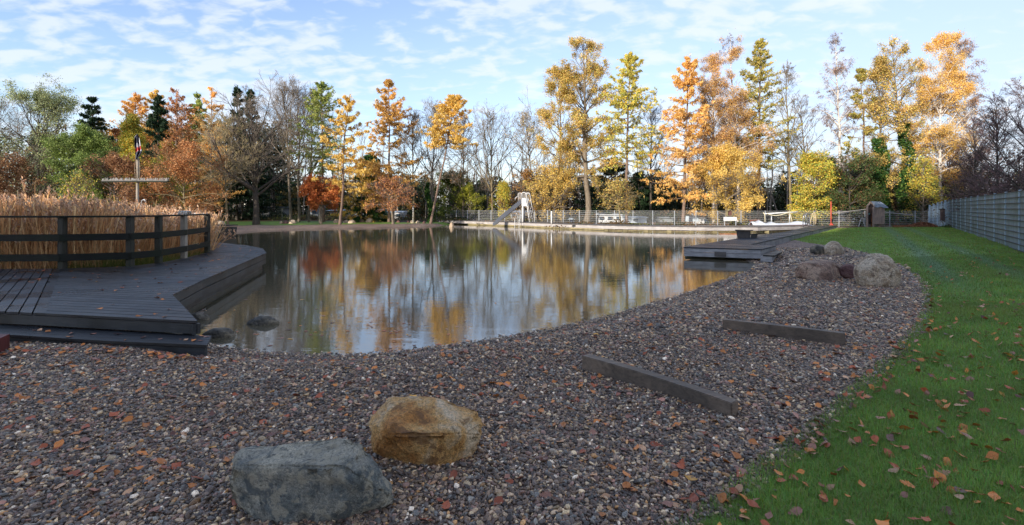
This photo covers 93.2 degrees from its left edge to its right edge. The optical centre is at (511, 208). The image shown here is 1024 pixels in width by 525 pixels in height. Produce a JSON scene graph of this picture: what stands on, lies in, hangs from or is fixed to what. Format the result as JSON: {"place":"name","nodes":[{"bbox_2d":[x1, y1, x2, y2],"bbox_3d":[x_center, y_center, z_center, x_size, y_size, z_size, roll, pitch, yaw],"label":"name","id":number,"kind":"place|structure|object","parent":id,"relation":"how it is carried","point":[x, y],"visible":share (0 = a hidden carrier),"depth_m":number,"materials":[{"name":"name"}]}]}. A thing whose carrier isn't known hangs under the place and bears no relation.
{"place":"outdoors","nodes":[
{"label":"outdoors","id":0,"kind":"place"},
{"bbox_2d":[215,224,237,237],"bbox_3d":[-18.603,1.380,29.000,3.150,0.730,2.150,0,0,0],"label":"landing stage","id":1,"kind":"object","parent":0,"point":[226,234],"visible":0.2,"depth_m":29.08,"materials":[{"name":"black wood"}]},
{"bbox_2d":[154,223,794,357],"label":"water","id":2,"kind":"structure","parent":0,"point":[494,287],"depth_m":11.38,"materials":[{"name":"grey liquid"}]},
{"bbox_2d":[101,134,207,223],"bbox_3d":[-14.325,-0.802,19.394,9.688,5.104,2.093,0,0,43],"label":"play ship","id":3,"kind":"object","parent":2,"relation":"on","point":[138,152],"visible":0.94,"depth_m":21.91,"materials":[{"name":"grey wood"}]},
{"bbox_2d":[202,328,234,337],"bbox_3d":[-4.009,1.730,6.614,0.454,0.188,0.236,0,0,0],"label":"boulder","id":4,"kind":"object","parent":2,"relation":"in","point":[220,332],"visible":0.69,"depth_m":6.54,"materials":[{"name":"stone"}]},
{"bbox_2d":[247,315,278,324],"bbox_3d":[-3.770,1.725,7.337,0.489,0.196,0.249,0,0,0],"label":"boulder","id":5,"kind":"object","parent":2,"relation":"in","point":[264,320],"visible":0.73,"depth_m":7.26,"materials":[{"name":"stone"}]},
{"bbox_2d":[438,220,807,232],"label":"jetty","id":6,"kind":"object","parent":2,"relation":"on","point":[692,228],"visible":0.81,"depth_m":37.48,"materials":[{"name":"grey wood"}]},
{"bbox_2d":[493,192,533,224],"bbox_3d":[0.026,0.043,46.471,4.610,3.150,1.232,0,0,-26],"label":"water slide","id":7,"kind":"object","parent":6,"relation":"on","point":[524,201],"visible":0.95,"depth_m":46.64,"materials":[{"name":"white paint"}]},
{"bbox_2d":[748,220,812,225],"bbox_3d":[21.606,1.224,38.875,4.765,0.535,1.630,0,0,0],"label":"white tarp heap","id":8,"kind":"object","parent":6,"relation":"on","point":[758,222],"visible":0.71,"depth_m":38.47,"materials":[{"name":"white"}]},
{"bbox_2d":[0,211,1023,524],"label":"ground","id":9,"kind":"structure","parent":0,"point":[262,225],"depth_m":3.48,"materials":[{"name":"plant"}]},
{"bbox_2d":[0,145,48,198],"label":"beech tree","id":10,"kind":"object","parent":9,"relation":"on","point":[7,176],"visible":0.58,"depth_m":35.98,"materials":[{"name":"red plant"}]},
{"bbox_2d":[0,100,51,186],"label":"bare tree","id":11,"kind":"object","parent":9,"relation":"on","point":[15,127],"visible":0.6,"depth_m":47.45,"materials":[{"name":"grey plant"}]},
{"bbox_2d":[0,71,91,199],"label":"willow tree","id":12,"kind":"object","parent":9,"relation":"on","point":[53,108],"visible":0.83,"depth_m":39.76,"materials":[{"name":"green plant"}]},
{"bbox_2d":[31,168,120,202],"bbox_3d":[-26.884,-0.527,29.907,4.090,4.161,3.391,0,0,13],"label":"shrub","id":13,"kind":"object","parent":9,"relation":"on","point":[78,180],"visible":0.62,"depth_m":29.83,"materials":[{"name":"orange plant"}]},
{"bbox_2d":[35,120,140,203],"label":"round tree","id":14,"kind":"object","parent":9,"relation":"on","point":[89,142],"visible":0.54,"depth_m":37.12,"materials":[{"name":"green plant"}]},
{"bbox_2d":[65,96,115,192],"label":"spruce tree","id":15,"kind":"object","parent":9,"relation":"on","point":[90,111],"visible":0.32,"depth_m":49.87,"materials":[{"name":"green plant"}]},
{"bbox_2d":[66,149,165,208],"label":"beech tree","id":16,"kind":"object","parent":9,"relation":"on","point":[115,164],"visible":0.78,"depth_m":36.73,"materials":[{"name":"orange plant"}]},
{"bbox_2d":[0,176,235,283],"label":"reed bed","id":17,"kind":"object","parent":9,"relation":"on","point":[23,205],"visible":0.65,"depth_m":11.04,"materials":[{"name":"plant"}]},
{"bbox_2d":[46,249,205,283],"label":"weeds","id":18,"kind":"object","parent":9,"relation":"on","point":[149,260],"visible":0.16,"depth_m":11.11,"materials":[{"name":"plant"}]},
{"bbox_2d":[113,111,148,206],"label":"maple tree","id":19,"kind":"object","parent":9,"relation":"on","point":[131,127],"visible":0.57,"depth_m":43.52,"materials":[{"name":"yellow plant"}]},
{"bbox_2d":[0,242,265,336],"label":"wooden deck","id":20,"kind":"structure","parent":9,"relation":"on","point":[79,299],"depth_m":7.72,"materials":[{"name":"grey wood"}]},
{"bbox_2d":[0,214,209,268],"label":"deck railing","id":21,"kind":"object","parent":20,"relation":"on","point":[62,237],"visible":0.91,"depth_m":10.64,"materials":[{"name":"brown wood"}]},
{"bbox_2d":[105,92,160,204],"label":"larch tree","id":22,"kind":"object","parent":9,"relation":"on","point":[136,99],"visible":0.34,"depth_m":53.65,"materials":[{"name":"orange plant"}]},
{"bbox_2d":[137,89,175,207],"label":"larch tree","id":23,"kind":"object","parent":9,"relation":"on","point":[152,95],"visible":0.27,"depth_m":54.49,"materials":[{"name":"orange plant"}]},
{"bbox_2d":[140,93,175,208],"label":"spruce tree","id":24,"kind":"object","parent":9,"relation":"on","point":[160,126],"visible":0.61,"depth_m":49.69,"materials":[{"name":"green plant"}]},
{"bbox_2d":[147,139,194,211],"bbox_3d":[-30.823,-2.327,44.111,4.797,7.765,3.793,0,0,42],"label":"shrub","id":25,"kind":"object","parent":9,"relation":"on","point":[180,188],"visible":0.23,"depth_m":43.72,"materials":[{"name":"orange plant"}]},
{"bbox_2d":[142,87,221,205],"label":"larch tree","id":26,"kind":"object","parent":9,"relation":"on","point":[175,108],"visible":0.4,"depth_m":53.89,"materials":[{"name":"orange plant"}]},
{"bbox_2d":[134,135,230,212],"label":"beech tree","id":27,"kind":"object","parent":9,"relation":"on","point":[186,153],"visible":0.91,"depth_m":37.51,"materials":[{"name":"beige plant"}]},
{"bbox_2d":[182,91,213,201],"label":"spruce tree","id":28,"kind":"object","parent":9,"relation":"on","point":[199,103],"visible":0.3,"depth_m":57.81,"materials":[{"name":"green plant"}]},
{"bbox_2d":[186,87,246,210],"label":"larch tree","id":29,"kind":"object","parent":9,"relation":"on","point":[213,106],"visible":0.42,"depth_m":52.77,"materials":[{"name":"orange plant"}]},
{"bbox_2d":[191,110,272,223],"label":"bare tree","id":30,"kind":"object","parent":9,"relation":"on","point":[226,122],"visible":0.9,"depth_m":41.70,"materials":[{"name":"beige plant"}]},
{"bbox_2d":[224,85,247,219],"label":"spruce tree","id":31,"kind":"object","parent":9,"relation":"on","point":[236,91],"visible":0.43,"depth_m":57.62,"materials":[{"name":"green plant"}]},
{"bbox_2d":[208,132,272,219],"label":"spruce tree","id":32,"kind":"object","parent":9,"relation":"on","point":[245,214],"visible":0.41,"depth_m":57.10,"materials":[{"name":"green plant"}]},
{"bbox_2d":[174,85,318,224],"bbox_3d":[-24.019,-4.723,44.136,11.724,12.571,10.095,0,0,-34],"label":"bare tree","id":33,"kind":"object","parent":9,"relation":"on","point":[254,188],"visible":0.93,"depth_m":43.58,"materials":[{"name":"brown plant"}]},
{"bbox_2d":[230,88,268,219],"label":"spruce tree","id":34,"kind":"object","parent":9,"relation":"on","point":[250,95],"visible":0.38,"depth_m":57.77,"materials":[{"name":"green plant"}]},
{"bbox_2d":[258,133,301,219],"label":"spruce tree","id":35,"kind":"object","parent":9,"relation":"on","point":[274,186],"visible":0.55,"depth_m":59.83,"materials":[{"name":"green plant"}]},
{"bbox_2d":[236,70,346,221],"bbox_3d":[-22.756,-6.250,50.005,11.135,15.622,8.799,0,0,32],"label":"bare tree","id":36,"kind":"object","parent":9,"relation":"on","point":[282,88],"visible":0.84,"depth_m":49.66,"materials":[{"name":"grey plant"}]},
{"bbox_2d":[246,73,349,221],"bbox_3d":[-22.133,-6.053,50.209,9.969,15.209,10.596,0,0,38],"label":"bare tree","id":37,"kind":"object","parent":9,"relation":"on","point":[298,157],"visible":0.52,"depth_m":50.53,"materials":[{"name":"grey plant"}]},
{"bbox_2d":[229,438,393,523],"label":"boulder","id":38,"kind":"object","parent":9,"relation":"on","point":[336,479],"visible":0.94,"depth_m":2.40,"materials":[{"name":"grey stone"}]},
{"bbox_2d":[276,87,348,221],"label":"bare tree","id":39,"kind":"object","parent":9,"relation":"on","point":[308,218],"visible":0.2,"depth_m":51.90,"materials":[{"name":"grey plant"}]},
{"bbox_2d":[203,208,434,220],"bbox_3d":[-37.173,0.830,57.296,55.865,1.640,0.583,0,0,-1],"label":"fence","id":40,"kind":"object","parent":9,"relation":"on","point":[306,210],"visible":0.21,"depth_m":57.57,"materials":[{"name":"grey metal"}]},
{"bbox_2d":[298,171,341,223],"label":"beech tree","id":41,"kind":"object","parent":9,"relation":"on","point":[317,192],"visible":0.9,"depth_m":45.33,"materials":[{"name":"orange plant"}]},
{"bbox_2d":[286,81,357,221],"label":"larch tree","id":42,"kind":"object","parent":9,"relation":"on","point":[325,100],"visible":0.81,"depth_m":49.42,"materials":[{"name":"green plant"}]},
{"bbox_2d":[311,94,374,224],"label":"larch tree","id":43,"kind":"object","parent":9,"relation":"on","point":[347,119],"visible":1,"depth_m":44.55,"materials":[{"name":"orange plant"}]},
{"bbox_2d":[330,156,393,221],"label":"larch tree","id":44,"kind":"object","parent":9,"relation":"on","point":[359,163],"visible":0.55,"depth_m":49.59,"materials":[{"name":"orange plant"}]},
{"bbox_2d":[337,154,395,221],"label":"spruce tree","id":45,"kind":"object","parent":9,"relation":"on","point":[375,213],"visible":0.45,"depth_m":51.18,"materials":[{"name":"green plant"}]},
{"bbox_2d":[349,78,429,221],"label":"larch tree","id":46,"kind":"object","parent":9,"relation":"on","point":[388,115],"visible":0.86,"depth_m":49.69,"materials":[{"name":"orange plant"}]},
{"bbox_2d":[362,172,419,223],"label":"russet tree","id":47,"kind":"object","parent":9,"relation":"on","point":[387,183],"visible":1,"depth_m":45.57,"materials":[{"name":"orange plant"}]},
{"bbox_2d":[380,106,440,221],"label":"bare tree","id":48,"kind":"object","parent":9,"relation":"on","point":[414,117],"visible":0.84,"depth_m":51.77,"materials":[{"name":"beige plant"}]},
{"bbox_2d":[368,396,482,465],"bbox_3d":[-0.550,1.470,3.223,0.732,0.486,0.781,0,0,0],"label":"boulder","id":49,"kind":"object","parent":9,"relation":"on","point":[424,430],"visible":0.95,"depth_m":2.92,"materials":[{"name":"orange stone"}]},
{"bbox_2d":[394,97,471,198],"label":"bare tree","id":50,"kind":"object","parent":9,"relation":"on","point":[429,123],"visible":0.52,"depth_m":52.80,"materials":[{"name":"grey plant"}]},
{"bbox_2d":[424,183,434,221],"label":"ivy","id":51,"kind":"object","parent":50,"relation":"attached to","point":[428,197],"visible":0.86,"depth_m":52.41,"materials":[{"name":"green plant"}]},
{"bbox_2d":[415,94,478,223],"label":"larch tree","id":52,"kind":"object","parent":9,"relation":"on","point":[453,101],"visible":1,"depth_m":47.50,"materials":[{"name":"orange plant"}]},
{"bbox_2d":[433,169,473,218],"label":"shrub","id":53,"kind":"object","parent":9,"relation":"on","point":[446,179],"visible":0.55,"depth_m":57.26,"materials":[{"name":"green plant"}]},
{"bbox_2d":[425,114,498,216],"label":"bare tree","id":54,"kind":"object","parent":9,"relation":"on","point":[462,170],"visible":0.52,"depth_m":55.96,"materials":[{"name":"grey plant"}]},
{"bbox_2d":[441,178,496,217],"bbox_3d":[-4.632,-0.969,55.559,6.195,5.053,6.119,0,0,13],"label":"hazel shrub","id":55,"kind":"object","parent":9,"relation":"on","point":[467,194],"visible":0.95,"depth_m":55.51,"materials":[{"name":"green plant"}]},
{"bbox_2d":[0,246,939,524],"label":"gravel","id":56,"kind":"structure","parent":9,"relation":"on","point":[180,494],"depth_m":3.71,"materials":[{"name":"gravel"}]},
{"bbox_2d":[0,325,211,356],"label":"wooden step","id":57,"kind":"object","parent":56,"relation":"on","point":[174,343],"visible":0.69,"depth_m":5.53,"materials":[{"name":"grey wood"}]},
{"bbox_2d":[440,89,543,218],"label":"bare tree","id":58,"kind":"object","parent":9,"relation":"on","point":[483,126],"visible":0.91,"depth_m":54.58,"materials":[{"name":"beige plant"}]},
{"bbox_2d":[496,180,511,220],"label":"sapling","id":59,"kind":"object","parent":9,"relation":"on","point":[504,191],"visible":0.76,"depth_m":52.85,"materials":[{"name":"yellow plant"}]},
{"bbox_2d":[0,120,1023,218],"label":"distant wood","id":60,"kind":"object","parent":9,"relation":"on","point":[676,204],"visible":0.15,"depth_m":68.29,"materials":[{"name":"green plant"}]},
{"bbox_2d":[0,231,1023,524],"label":"scattered leaves","id":61,"kind":"object","parent":9,"relation":"on","point":[506,383],"visible":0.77,"depth_m":4.58,"materials":[{"name":"brown plant"}]},
{"bbox_2d":[485,162,557,220],"bbox_3d":[1.159,-1.879,53.843,8.352,6.928,6.657,0,0,0],"label":"shrub","id":62,"kind":"object","parent":9,"relation":"on","point":[526,175],"visible":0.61,"depth_m":53.60,"materials":[{"name":"brown plant"}]},
{"bbox_2d":[490,110,583,216],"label":"bare tree","id":63,"kind":"object","parent":9,"relation":"on","point":[523,124],"visible":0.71,"depth_m":53.39,"materials":[{"name":"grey plant"}]},
{"bbox_2d":[190,113,913,219],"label":"distant bare wood","id":64,"kind":"object","parent":9,"relation":"on","point":[770,189],"visible":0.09,"depth_m":65.60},
{"bbox_2d":[528,161,579,221],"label":"maple tree","id":65,"kind":"object","parent":9,"relation":"on","point":[567,185],"visible":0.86,"depth_m":48.56,"materials":[{"name":"yellow plant"}]},
{"bbox_2d":[522,60,598,222],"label":"oak tree","id":66,"kind":"object","parent":9,"relation":"on","point":[546,115],"visible":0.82,"depth_m":49.06,"materials":[{"name":"yellow plant"}]},
{"bbox_2d":[548,36,623,221],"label":"oak tree","id":67,"kind":"object","parent":9,"relation":"on","point":[596,70],"visible":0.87,"depth_m":48.62,"materials":[{"name":"yellow plant"}]},
{"bbox_2d":[219,195,981,227],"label":"undergrowth","id":68,"kind":"object","parent":9,"relation":"on","point":[656,215],"visible":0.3,"depth_m":50.43,"materials":[{"name":"brown plant"}]},
{"bbox_2d":[574,157,647,215],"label":"spruce tree","id":69,"kind":"object","parent":9,"relation":"on","point":[611,172],"visible":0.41,"depth_m":53.43,"materials":[{"name":"green plant"}]},
{"bbox_2d":[594,175,644,218],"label":"maple tree","id":70,"kind":"object","parent":9,"relation":"on","point":[617,187],"visible":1,"depth_m":44.84,"materials":[{"name":"beige plant"}]},
{"bbox_2d":[593,51,668,222],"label":"larch tree","id":71,"kind":"object","parent":9,"relation":"on","point":[629,60],"visible":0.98,"depth_m":45.56,"materials":[{"name":"plant"}]},
{"bbox_2d":[621,171,663,221],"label":"spruce tree","id":72,"kind":"object","parent":9,"relation":"on","point":[643,203],"visible":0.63,"depth_m":53.42,"materials":[{"name":"green plant"}]},
{"bbox_2d":[606,97,682,218],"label":"bare tree","id":73,"kind":"object","parent":9,"relation":"on","point":[653,116],"visible":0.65,"depth_m":51.88,"materials":[{"name":"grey plant"}]},
{"bbox_2d":[582,354,737,416],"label":"timber beam","id":74,"kind":"structure","parent":9,"relation":"on","point":[676,389],"depth_m":4.07,"materials":[{"name":"wood"}]},
{"bbox_2d":[436,210,928,225],"bbox_3d":[11.077,0.905,45.554,46.872,1.390,6.920,0,0,23],"label":"fence","id":75,"kind":"object","parent":9,"relation":"on","point":[813,221],"visible":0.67,"depth_m":40.61,"materials":[{"name":"metal"}]},
{"bbox_2d":[640,54,726,221],"bbox_3d":[15.301,-6.329,43.895,6.482,15.773,7.648,0,0,0],"label":"larch tree","id":76,"kind":"object","parent":9,"relation":"on","point":[680,115],"visible":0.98,"depth_m":43.57,"materials":[{"name":"orange plant"}]},
{"bbox_2d":[679,50,758,222],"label":"birch tree","id":77,"kind":"object","parent":9,"relation":"on","point":[712,67],"visible":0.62,"depth_m":46.05,"materials":[{"name":"orange plant"}]},
{"bbox_2d":[678,141,786,223],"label":"birch tree","id":78,"kind":"object","parent":9,"relation":"on","point":[729,158],"visible":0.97,"depth_m":42.27,"materials":[{"name":"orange plant"}]},
{"bbox_2d":[700,34,777,223],"bbox_3d":[21.303,-7.691,46.275,6.542,18.501,7.229,0,0,0],"label":"birch tree","id":79,"kind":"object","parent":9,"relation":"on","point":[734,51],"visible":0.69,"depth_m":45.36,"materials":[{"name":"orange plant"}]},
{"bbox_2d":[683,226,835,258],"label":"platform","id":80,"kind":"structure","parent":9,"relation":"on","point":[759,246],"depth_m":17.44,"materials":[{"name":"wood"}]},
{"bbox_2d":[725,37,802,220],"bbox_3d":[24.284,-7.499,47.183,6.950,18.105,6.930,0,0,0],"label":"larch tree","id":81,"kind":"object","parent":9,"relation":"on","point":[759,62],"visible":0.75,"depth_m":46.58,"materials":[{"name":"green plant"}]},
{"bbox_2d":[723,318,844,344],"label":"timber beam","id":82,"kind":"structure","parent":9,"relation":"on","point":[806,334],"depth_m":5.82,"materials":[{"name":"wood"}]},
{"bbox_2d":[763,59,813,221],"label":"bare tree","id":83,"kind":"object","parent":9,"relation":"on","point":[788,154],"visible":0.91,"depth_m":45.90,"materials":[{"name":"beige plant"}]},
{"bbox_2d":[760,95,835,216],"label":"bare tree","id":84,"kind":"object","parent":9,"relation":"on","point":[800,117],"visible":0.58,"depth_m":50.01,"materials":[{"name":"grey plant"}]},
{"bbox_2d":[786,149,840,223],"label":"maple tree","id":85,"kind":"object","parent":9,"relation":"on","point":[813,164],"visible":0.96,"depth_m":41.84,"materials":[{"name":"yellow plant"}]},
{"bbox_2d":[794,259,840,280],"bbox_3d":[6.894,1.403,10.802,1.651,0.458,0.730,0,0,-44],"label":"boulder","id":86,"kind":"object","parent":9,"relation":"on","point":[818,269],"visible":0.79,"depth_m":10.38,"materials":[{"name":"purple stone"}]},
{"bbox_2d":[824,241,843,254],"bbox_3d":[10.522,1.329,15.816,0.593,0.514,0.489,0,0,0],"label":"boulder","id":87,"kind":"object","parent":9,"relation":"on","point":[832,247],"visible":0.86,"depth_m":15.66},
{"bbox_2d":[810,31,868,220],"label":"birch tree","id":88,"kind":"object","parent":9,"relation":"on","point":[838,91],"visible":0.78,"depth_m":47.00,"materials":[{"name":"grey plant"}]},
{"bbox_2d":[839,264,854,278],"bbox_3d":[7.452,1.401,10.724,0.394,0.331,0.326,0,0,0],"label":"boulder","id":89,"kind":"object","parent":9,"relation":"on","point":[846,271],"visible":0.66,"depth_m":10.63,"materials":[{"name":"stone"}]},
{"bbox_2d":[816,148,885,224],"bbox_3d":[29.162,-1.780,42.083,5.114,7.164,4.398,0,0,17],"label":"evergreen shrub","id":90,"kind":"object","parent":9,"relation":"on","point":[862,176],"visible":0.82,"depth_m":41.28,"materials":[{"name":"green plant"}]},
{"bbox_2d":[839,67,896,216],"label":"larch tree","id":91,"kind":"object","parent":9,"relation":"on","point":[860,74],"visible":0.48,"depth_m":45.76,"materials":[{"name":"yellow plant"}]},
{"bbox_2d":[866,201,887,227],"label":"wooden shed","id":92,"kind":"structure","parent":9,"relation":"on","point":[875,210],"depth_m":37.23,"materials":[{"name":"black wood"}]},
{"bbox_2d":[853,253,901,286],"bbox_3d":[7.318,1.266,9.710,0.820,0.725,0.664,0,0,0],"label":"boulder","id":93,"kind":"object","parent":9,"relation":"on","point":[877,269],"visible":0.92,"depth_m":9.48,"materials":[{"name":"stone"}]},
{"bbox_2d":[854,53,910,203],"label":"oak tree","id":94,"kind":"object","parent":9,"relation":"on","point":[872,76],"visible":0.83,"depth_m":43.49,"materials":[{"name":"yellow plant"}]},
{"bbox_2d":[867,138,895,223],"bbox_3d":[33.236,-2.430,43.576,2.288,7.803,1.942,0,0,0],"label":"ivy","id":95,"kind":"object","parent":94,"relation":"attached to","point":[878,177],"visible":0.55,"depth_m":43.28,"materials":[{"name":"green plant"}]},
{"bbox_2d":[862,34,946,222],"bbox_3d":[35.402,-7.079,43.787,5.879,17.292,4.485,0,0,37],"label":"oak tree","id":96,"kind":"object","parent":9,"relation":"on","point":[905,48],"visible":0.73,"depth_m":43.41,"materials":[{"name":"orange plant"}]},
{"bbox_2d":[894,121,920,223],"bbox_3d":[35.595,-3.170,43.609,2.022,9.244,1.683,0,0,0],"label":"ivy","id":97,"kind":"object","parent":96,"relation":"attached to","point":[903,173],"visible":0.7,"depth_m":43.38,"materials":[{"name":"green plant"}]},
{"bbox_2d":[898,154,950,221],"bbox_3d":[34.856,-1.547,41.139,3.321,6.199,4.035,0,0,0],"label":"hazel shrub","id":98,"kind":"object","parent":9,"relation":"on","point":[925,164],"visible":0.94,"depth_m":40.87,"materials":[{"name":"yellow plant"}]},
{"bbox_2d":[893,28,979,202],"bbox_3d":[37.847,-7.077,43.174,6.108,17.261,6.684,0,0,35],"label":"birch tree","id":99,"kind":"object","parent":9,"relation":"on","point":[951,71],"visible":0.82,"depth_m":42.67,"materials":[{"name":"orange plant"}]},
{"bbox_2d":[929,200,948,226],"bbox_3d":[33.525,0.520,37.298,1.011,2.260,2.978,0,0,16],"label":"privacy fence","id":100,"kind":"object","parent":9,"relation":"on","point":[939,218],"visible":0.78,"depth_m":38.30,"materials":[{"name":"metal"}]},
{"bbox_2d":[925,37,1010,189],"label":"birch tree","id":101,"kind":"object","parent":9,"relation":"on","point":[975,98],"visible":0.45,"depth_m":46.65,"materials":[{"name":"orange plant"}]},
{"bbox_2d":[921,145,1023,224],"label":"purple brown thicket","id":102,"kind":"object","parent":9,"relation":"on","point":[992,155],"visible":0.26,"depth_m":37.52,"materials":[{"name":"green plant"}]},
{"bbox_2d":[940,116,1015,199],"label":"tree","id":103,"kind":"object","parent":9,"relation":"on","point":[970,163],"visible":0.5,"depth_m":37.00,"materials":[{"name":"brown plant"}]},
{"bbox_2d":[948,190,1023,252],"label":"privacy fence","id":104,"kind":"object","parent":9,"relation":"on","point":[998,217],"visible":0.87,"depth_m":21.21,"materials":[{"name":"metal"}]},
{"bbox_2d":[950,77,1023,194],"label":"tree","id":105,"kind":"object","parent":9,"relation":"on","point":[1019,127],"visible":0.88,"depth_m":28.92,"materials":[{"name":"brown plant"}]},
{"bbox_2d":[952,95,1023,216],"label":"tree","id":106,"kind":"object","parent":9,"relation":"on","point":[988,116],"visible":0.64,"depth_m":31.01,"materials":[{"name":"brown plant"}]},
{"bbox_2d":[982,150,1023,195],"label":"tree","id":107,"kind":"object","parent":9,"relation":"on","point":[1019,187],"visible":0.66,"depth_m":28.05,"materials":[{"name":"brown plant"}]},
{"bbox_2d":[0,0,1023,209],"label":"sky","id":108,"kind":"structure","parent":0,"point":[496,51],"materials":[{"name":"blue"}]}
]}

